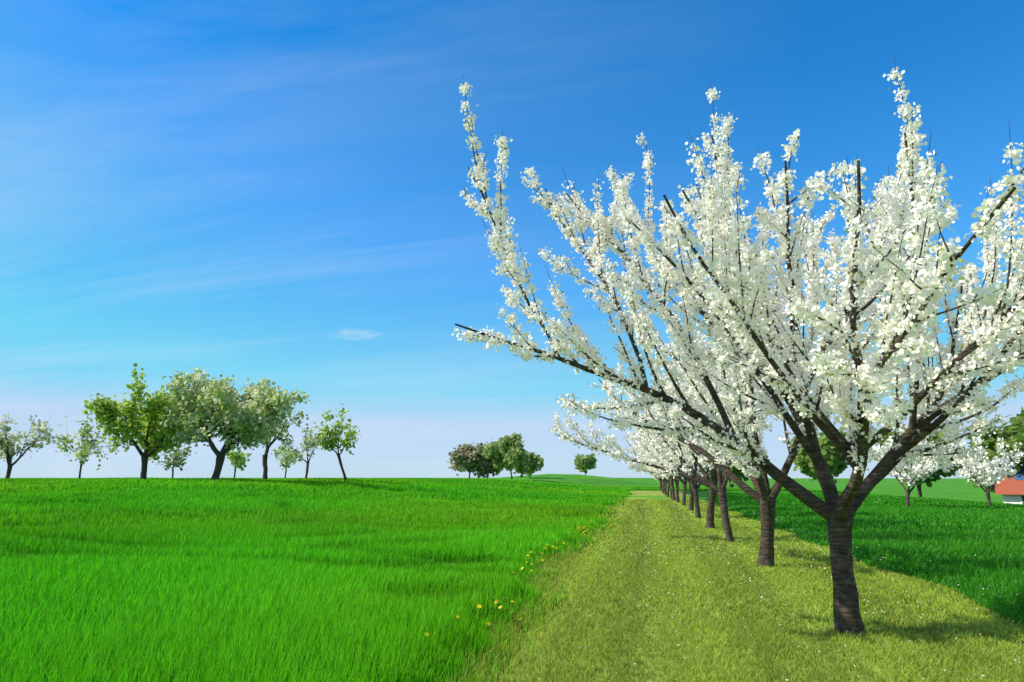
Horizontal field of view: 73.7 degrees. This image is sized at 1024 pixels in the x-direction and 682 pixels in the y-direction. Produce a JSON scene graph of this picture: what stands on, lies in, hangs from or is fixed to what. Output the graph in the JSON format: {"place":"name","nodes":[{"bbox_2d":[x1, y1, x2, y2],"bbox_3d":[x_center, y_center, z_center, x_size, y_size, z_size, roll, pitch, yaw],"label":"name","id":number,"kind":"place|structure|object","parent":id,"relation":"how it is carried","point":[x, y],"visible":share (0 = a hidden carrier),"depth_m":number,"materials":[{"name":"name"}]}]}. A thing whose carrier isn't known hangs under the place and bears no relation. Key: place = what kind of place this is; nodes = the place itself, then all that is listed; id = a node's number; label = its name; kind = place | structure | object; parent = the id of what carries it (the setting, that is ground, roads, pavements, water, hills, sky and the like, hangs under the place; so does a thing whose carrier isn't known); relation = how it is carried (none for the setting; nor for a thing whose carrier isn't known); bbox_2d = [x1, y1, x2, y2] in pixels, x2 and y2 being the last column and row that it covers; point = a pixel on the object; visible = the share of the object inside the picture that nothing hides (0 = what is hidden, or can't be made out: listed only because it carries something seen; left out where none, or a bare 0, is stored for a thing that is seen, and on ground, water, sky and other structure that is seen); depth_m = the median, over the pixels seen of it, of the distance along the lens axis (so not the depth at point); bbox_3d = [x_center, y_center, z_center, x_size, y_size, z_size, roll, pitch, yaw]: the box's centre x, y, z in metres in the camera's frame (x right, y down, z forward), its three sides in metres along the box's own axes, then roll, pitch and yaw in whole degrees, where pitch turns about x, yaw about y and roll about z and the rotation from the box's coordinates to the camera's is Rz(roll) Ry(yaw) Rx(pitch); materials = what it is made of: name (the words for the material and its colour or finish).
{"place":"outdoors","nodes":[
{"label":"outdoors","id":0,"kind":"place"},
{"bbox_2d":[0,596,535,681],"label":"field","id":1,"kind":"structure","parent":0,"point":[365,646],"depth_m":5.04,"materials":[{"name":"green plant"}]},
{"bbox_2d":[0,548,580,653],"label":"field","id":2,"kind":"structure","parent":0,"point":[39,598],"depth_m":7.97,"materials":[{"name":"green plant"}]},
{"bbox_2d":[0,517,612,572],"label":"field","id":3,"kind":"structure","parent":0,"point":[33,546],"depth_m":13.79,"materials":[{"name":"green plant"}]},
{"bbox_2d":[0,489,622,530],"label":"field","id":4,"kind":"structure","parent":0,"point":[74,507],"depth_m":23.12,"materials":[{"name":"green plant"}]},
{"bbox_2d":[0,477,628,506],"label":"field","id":5,"kind":"structure","parent":0,"point":[393,488],"depth_m":38.51,"materials":[{"name":"green plant"}]},
{"bbox_2d":[0,414,58,478],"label":"old tree","id":6,"kind":"object","parent":5,"relation":"on","point":[13,439],"depth_m":48.43,"materials":[{"name":"plant"}]},
{"bbox_2d":[81,363,189,479],"bbox_3d":[-23.677,5.522,44.745,6.952,7.529,7.159,-2,-11,10],"label":"old tree","id":7,"kind":"object","parent":5,"relation":"on","point":[155,405],"depth_m":42.94,"materials":[{"name":"green plant"}]},
{"bbox_2d":[155,366,310,479],"bbox_3d":[-17.197,5.299,43.132,10.090,7.576,7.783,-2,-11,10],"label":"old tree","id":8,"kind":"object","parent":5,"relation":"on","point":[251,424],"depth_m":42.19,"materials":[{"name":"green plant"}]},
{"bbox_2d":[251,386,308,479],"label":"old tree","id":9,"kind":"object","parent":5,"relation":"on","point":[286,426],"depth_m":48.32,"materials":[{"name":"plant"}]},
{"bbox_2d":[276,423,320,477],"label":"old tree","id":10,"kind":"object","parent":5,"relation":"on","point":[294,453],"depth_m":58.64,"materials":[{"name":"green plant"}]},
{"bbox_2d":[312,402,359,480],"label":"old tree","id":11,"kind":"object","parent":5,"relation":"on","point":[333,433],"depth_m":47.83,"materials":[{"name":"green plant"}]},
{"bbox_2d":[38,477,911,496],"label":"field","id":12,"kind":"structure","parent":0,"point":[531,484],"depth_m":76.53,"materials":[{"name":"green plant"}]},
{"bbox_2d":[52,416,119,478],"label":"old tree","id":13,"kind":"object","parent":12,"relation":"on","point":[86,445],"depth_m":55.12,"materials":[{"name":"green plant"}]},
{"bbox_2d":[704,448,769,487],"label":"green tree","id":14,"kind":"object","parent":12,"relation":"on","point":[737,472],"depth_m":93.53,"materials":[{"name":"plant"}]},
{"bbox_2d":[1,474,1003,505],"bbox_3d":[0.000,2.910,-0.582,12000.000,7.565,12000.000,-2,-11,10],"label":"ground","id":15,"kind":"structure","parent":0,"point":[953,488],"depth_m":289.77,"materials":[{"name":"green plant"}]},
{"bbox_2d":[156,447,191,477],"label":"old tree","id":16,"kind":"object","parent":15,"relation":"on","point":[185,452],"depth_m":79.66,"materials":[{"name":"green plant"}]},
{"bbox_2d":[227,450,251,477],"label":"old tree","id":17,"kind":"object","parent":15,"relation":"on","point":[239,459],"depth_m":86.44,"materials":[{"name":"green plant"}]},
{"bbox_2d":[271,443,294,477],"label":"old tree","id":18,"kind":"object","parent":15,"relation":"on","point":[287,459],"depth_m":93.06,"materials":[{"name":"green plant"}]},
{"bbox_2d":[447,442,494,478],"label":"tree","id":19,"kind":"object","parent":15,"relation":"on","point":[466,456],"depth_m":121.75,"materials":[{"name":"green plant"}]},
{"bbox_2d":[480,438,503,478],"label":"tree","id":20,"kind":"object","parent":15,"relation":"on","point":[497,471],"depth_m":124.90,"materials":[{"name":"green plant"}]},
{"bbox_2d":[479,432,529,478],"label":"tree","id":21,"kind":"object","parent":15,"relation":"on","point":[507,452],"depth_m":118.44,"materials":[{"name":"green plant"}]},
{"bbox_2d":[522,450,543,477],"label":"tree","id":22,"kind":"object","parent":15,"relation":"on","point":[536,463],"depth_m":136.42,"materials":[{"name":"green plant"}]},
{"bbox_2d":[574,453,596,474],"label":"tree","id":23,"kind":"object","parent":15,"relation":"on","point":[583,463],"depth_m":163.43,"materials":[{"name":"green plant"}]},
{"bbox_2d":[637,449,662,491],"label":"cherry","id":24,"kind":"object","parent":15,"relation":"on","point":[641,456],"depth_m":69.34,"materials":[{"name":"white plant"}]},
{"bbox_2d":[790,427,848,489],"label":"green tree","id":25,"kind":"object","parent":15,"relation":"on","point":[836,462],"depth_m":84.17,"materials":[{"name":"green plant"}]},
{"bbox_2d":[961,426,1003,492],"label":"green tree","id":26,"kind":"object","parent":15,"relation":"on","point":[990,486],"visible":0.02,"depth_m":83.80,"materials":[{"name":"plant"}]},
{"bbox_2d":[1002,494,1020,503],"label":"house walls","id":27,"kind":"structure","parent":15,"relation":"on","point":[1013,499],"depth_m":61.82,"materials":[{"name":"white paint"}]},
{"bbox_2d":[995,473,1023,494],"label":"house roof","id":28,"kind":"structure","parent":27,"relation":"on","point":[1009,486],"depth_m":62.23,"materials":[{"name":"tile"}]},
{"bbox_2d":[1014,468,1023,479],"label":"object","id":29,"kind":"object","parent":28,"relation":"on","point":[1020,476],"visible":0.5,"depth_m":63.00,"materials":[{"name":"blue"}]},
{"bbox_2d":[0,0,1023,477],"label":"sky","id":30,"kind":"structure","parent":0,"point":[258,189],"materials":[{"name":"blue"}]},
{"bbox_2d":[425,505,829,635],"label":"dandelion heads","id":31,"kind":"object","parent":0,"point":[478,606],"visible":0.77,"depth_m":9.64,"materials":[{"name":"plant"}]},
{"bbox_2d":[627,412,693,505],"bbox_3d":[8.529,5.741,36.012,4.410,5.836,4.472,2,-12,-12],"label":"cherry","id":32,"kind":"object","parent":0,"point":[640,436],"depth_m":35.36,"materials":[{"name":"white plant"}]},
{"bbox_2d":[604,334,722,517],"bbox_3d":[6.711,3.211,27.015,6.021,7.385,4.255,-2,-11,10],"label":"cherry","id":33,"kind":"object","parent":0,"point":[654,433],"depth_m":26.30,"materials":[{"name":"white plant"}]},
{"bbox_2d":[549,325,811,541],"bbox_3d":[4.633,2.312,17.707,6.467,5.539,4.188,-7,-13,33],"label":"cherry","id":34,"kind":"object","parent":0,"point":[614,444],"depth_m":17.26,"materials":[{"name":"white plant"}]},
{"bbox_2d":[431,490,1023,681],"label":"mown path","id":35,"kind":"structure","parent":0,"point":[646,493],"depth_m":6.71,"materials":[{"name":"green plant"}]},
{"bbox_2d":[457,512,814,622],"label":"dandelions","id":36,"kind":"object","parent":35,"relation":"on","point":[542,569],"visible":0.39,"depth_m":10.59,"materials":[{"name":"plant"}]},
{"bbox_2d":[626,432,671,498],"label":"cherry","id":37,"kind":"object","parent":35,"relation":"on","point":[632,438],"depth_m":50.42,"materials":[{"name":"white plant"}]},
{"bbox_2d":[635,456,664,490],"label":"cherry","id":38,"kind":"object","parent":35,"relation":"on","point":[644,468],"depth_m":73.47,"materials":[{"name":"plant"}]},
{"bbox_2d":[637,450,667,494],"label":"cherry","id":39,"kind":"object","parent":35,"relation":"on","point":[649,459],"depth_m":59.61,"materials":[{"name":"white plant"}]},
{"bbox_2d":[631,413,675,499],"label":"cherry","id":40,"kind":"object","parent":35,"relation":"on","point":[672,488],"depth_m":44.64,"materials":[{"name":"white plant"}]},
{"bbox_2d":[643,456,664,492],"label":"cherry","id":41,"kind":"object","parent":35,"relation":"on","point":[648,468],"depth_m":65.42,"materials":[{"name":"white plant"}]},
{"bbox_2d":[637,439,675,496],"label":"cherry","id":42,"kind":"object","parent":35,"relation":"on","point":[668,485],"depth_m":54.77,"materials":[{"name":"brown plant"}]},
{"bbox_2d":[650,448,681,502],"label":"cherry","id":43,"kind":"object","parent":35,"relation":"on","point":[676,480],"depth_m":40.32,"materials":[{"name":"white plant"}]},
{"bbox_2d":[641,409,708,510],"bbox_3d":[7.831,5.218,30.744,3.870,4.844,4.019,-2,-11,10],"label":"cherry","id":44,"kind":"object","parent":35,"relation":"on","point":[667,458],"depth_m":30.35,"materials":[{"name":"white plant"}]},
{"bbox_2d":[602,498,756,520],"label":"path grass","id":45,"kind":"structure","parent":35,"relation":"on","point":[634,504],"depth_m":30.34,"materials":[{"name":"green plant"}]},
{"bbox_2d":[645,346,764,528],"bbox_3d":[6.269,2.518,21.321,4.499,6.546,5.912,-2,-11,10],"label":"cherry","id":46,"kind":"object","parent":35,"relation":"on","point":[713,478],"depth_m":20.74,"materials":[{"name":"white plant"}]},
{"bbox_2d":[563,516,861,562],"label":"path grass","id":47,"kind":"structure","parent":35,"relation":"on","point":[741,527],"depth_m":16.22,"materials":[{"name":"green plant"}]},
{"bbox_2d":[451,57,1023,635],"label":"cherry","id":48,"kind":"object","parent":35,"relation":"on","point":[903,285],"depth_m":6.70,"materials":[{"name":"white plant"}]},
{"bbox_2d":[513,549,1023,644],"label":"path grass","id":49,"kind":"structure","parent":35,"relation":"on","point":[675,568],"depth_m":8.87,"materials":[{"name":"green plant"}]},
{"bbox_2d":[588,264,890,567],"bbox_3d":[3.940,0.947,12.125,3.745,6.007,6.884,5,-12,-23],"label":"cherry","id":50,"kind":"object","parent":49,"relation":"on","point":[722,394],"depth_m":11.70,"materials":[{"name":"white plant"}]},
{"bbox_2d":[584,503,1019,681],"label":"fallen petals","id":51,"kind":"object","parent":35,"relation":"on","point":[773,582],"visible":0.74,"depth_m":10.41,"materials":[{"name":"white plant"}]},
{"bbox_2d":[680,491,1019,619],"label":"meadow","id":52,"kind":"structure","parent":0,"point":[702,494],"depth_m":23.82,"materials":[{"name":"plant"}]},
{"bbox_2d":[706,491,1023,509],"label":"meadow grass","id":53,"kind":"structure","parent":52,"relation":"on","point":[788,498],"depth_m":40.92,"materials":[{"name":"green plant"}]},
{"bbox_2d":[718,502,1023,534],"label":"meadow grass","id":54,"kind":"structure","parent":52,"relation":"on","point":[1006,520],"depth_m":23.92,"materials":[{"name":"green plant"}]},
{"bbox_2d":[780,526,1023,577],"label":"meadow grass","id":55,"kind":"structure","parent":52,"relation":"on","point":[952,550],"depth_m":13.73,"materials":[{"name":"green plant"}]},
{"bbox_2d":[870,424,964,496],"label":"green tree","id":56,"kind":"object","parent":52,"relation":"on","point":[937,437],"depth_m":74.35,"materials":[{"name":"plant"}]},
{"bbox_2d":[891,565,1023,625],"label":"meadow grass","id":57,"kind":"structure","parent":52,"relation":"on","point":[972,584],"depth_m":9.13,"materials":[{"name":"green plant"}]},
{"bbox_2d":[963,407,1023,475],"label":"green tree","id":58,"kind":"object","parent":52,"relation":"on","point":[1012,434],"visible":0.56,"depth_m":65.71,"materials":[{"name":"green plant"}]},
{"bbox_2d":[868,435,951,506],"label":"cherry tree","id":59,"kind":"object","parent":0,"point":[930,465],"depth_m":34.23,"materials":[{"name":"white plant"}]},
{"bbox_2d":[939,417,1023,504],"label":"cherry tree","id":60,"kind":"object","parent":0,"point":[971,463],"depth_m":36.75,"materials":[{"name":"white plant"}]}
]}

